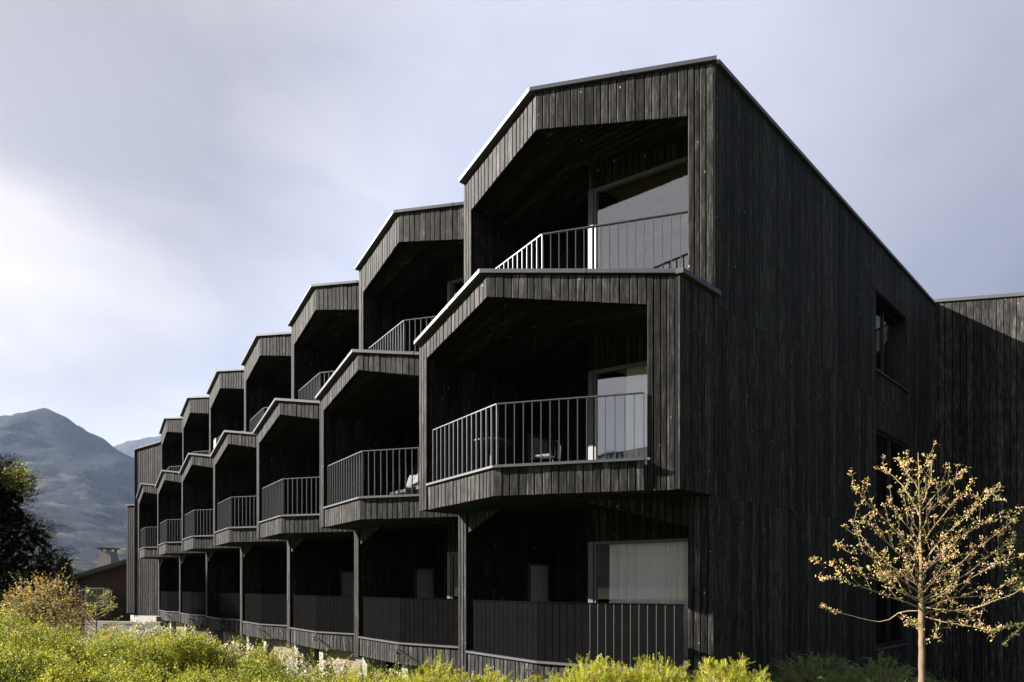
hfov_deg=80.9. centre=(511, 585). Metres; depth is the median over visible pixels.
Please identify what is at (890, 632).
window
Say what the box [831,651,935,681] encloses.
yew shrub
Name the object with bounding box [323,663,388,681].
yew shrub
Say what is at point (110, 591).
window
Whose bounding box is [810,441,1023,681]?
apple tree
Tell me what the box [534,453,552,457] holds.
folded towel
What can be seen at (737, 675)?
yew shrub
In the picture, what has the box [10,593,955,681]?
ground
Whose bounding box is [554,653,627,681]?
yew shrub
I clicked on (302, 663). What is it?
flowering shrub
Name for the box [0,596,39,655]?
yellow bush
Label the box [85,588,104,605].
window
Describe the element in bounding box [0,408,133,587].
mountain
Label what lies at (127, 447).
ridge
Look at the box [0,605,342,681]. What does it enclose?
meadow grass
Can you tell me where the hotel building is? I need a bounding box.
[126,55,1023,681]
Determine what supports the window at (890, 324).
in the hotel building
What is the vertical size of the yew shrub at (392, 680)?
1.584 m
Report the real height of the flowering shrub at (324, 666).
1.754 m
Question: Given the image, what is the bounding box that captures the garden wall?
[78,621,163,637]
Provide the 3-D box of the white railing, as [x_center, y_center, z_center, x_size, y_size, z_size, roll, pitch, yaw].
[-16.295,2.088,25.034,1.496,1.024,0.197,0,0,-3]
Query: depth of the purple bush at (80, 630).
17.52 m
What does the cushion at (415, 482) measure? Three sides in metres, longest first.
0.620 x 0.500 x 0.171 m
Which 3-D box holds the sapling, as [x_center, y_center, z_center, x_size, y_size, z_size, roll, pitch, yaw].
[-11.789,1.295,16.967,1.104,2.612,1.208,0,0,37]
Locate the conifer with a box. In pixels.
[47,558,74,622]
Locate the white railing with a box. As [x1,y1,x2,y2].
[103,624,135,646]
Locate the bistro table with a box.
[473,437,511,465]
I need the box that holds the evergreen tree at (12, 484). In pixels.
[0,452,88,634]
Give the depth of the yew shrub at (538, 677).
7.60 m
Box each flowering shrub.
[112,616,176,647]
[159,617,232,661]
[215,634,282,675]
[251,641,329,681]
[288,647,371,681]
[354,659,410,681]
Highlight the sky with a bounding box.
[0,0,1023,446]
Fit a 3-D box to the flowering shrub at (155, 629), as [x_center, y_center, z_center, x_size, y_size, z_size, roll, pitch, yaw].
[-6.703,1.577,10.980,1.378,2.055,1.412,0,0,22]
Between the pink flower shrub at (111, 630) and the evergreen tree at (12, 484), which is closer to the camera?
the pink flower shrub at (111, 630)
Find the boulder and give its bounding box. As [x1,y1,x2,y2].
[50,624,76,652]
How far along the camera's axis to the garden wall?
29.47 m
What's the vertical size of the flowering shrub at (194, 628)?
2.068 m
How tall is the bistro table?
0.735 m
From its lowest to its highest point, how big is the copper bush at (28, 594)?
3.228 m
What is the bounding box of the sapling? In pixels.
[70,587,121,654]
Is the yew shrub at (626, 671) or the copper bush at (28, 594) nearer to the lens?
the yew shrub at (626, 671)
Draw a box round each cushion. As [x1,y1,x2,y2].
[406,475,416,488]
[411,474,417,486]
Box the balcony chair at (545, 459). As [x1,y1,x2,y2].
[529,440,561,462]
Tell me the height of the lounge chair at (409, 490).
0.500 m
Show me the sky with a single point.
(177, 177)
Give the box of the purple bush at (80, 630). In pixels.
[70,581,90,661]
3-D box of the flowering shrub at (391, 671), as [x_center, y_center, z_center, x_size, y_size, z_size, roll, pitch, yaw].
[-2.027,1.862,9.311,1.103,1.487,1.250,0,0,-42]
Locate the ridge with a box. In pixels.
[114,435,160,457]
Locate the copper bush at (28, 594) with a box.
[0,563,89,654]
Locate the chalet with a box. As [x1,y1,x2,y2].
[56,548,129,620]
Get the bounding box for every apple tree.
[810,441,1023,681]
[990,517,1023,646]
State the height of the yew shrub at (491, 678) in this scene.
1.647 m
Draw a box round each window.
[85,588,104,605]
[105,590,111,604]
[875,291,909,392]
[875,429,909,518]
[875,559,909,650]
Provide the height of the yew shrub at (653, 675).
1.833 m
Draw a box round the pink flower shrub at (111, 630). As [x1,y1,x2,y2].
[90,622,142,642]
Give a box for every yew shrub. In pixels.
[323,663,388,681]
[377,670,415,681]
[392,650,467,681]
[439,669,475,681]
[463,664,512,681]
[517,670,560,681]
[541,665,590,681]
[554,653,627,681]
[607,660,657,681]
[620,652,696,681]
[675,676,708,681]
[691,652,771,681]
[765,648,864,681]
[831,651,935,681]
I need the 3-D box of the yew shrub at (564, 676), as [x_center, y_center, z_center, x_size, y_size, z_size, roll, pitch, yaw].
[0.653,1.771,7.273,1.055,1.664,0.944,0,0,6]
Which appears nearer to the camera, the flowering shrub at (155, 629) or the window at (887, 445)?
the flowering shrub at (155, 629)
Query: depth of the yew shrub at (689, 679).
6.93 m
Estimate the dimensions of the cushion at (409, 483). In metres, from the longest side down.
0.400 x 0.400 x 0.151 m
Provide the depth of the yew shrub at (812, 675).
9.53 m
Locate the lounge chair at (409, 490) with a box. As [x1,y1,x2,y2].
[390,486,418,494]

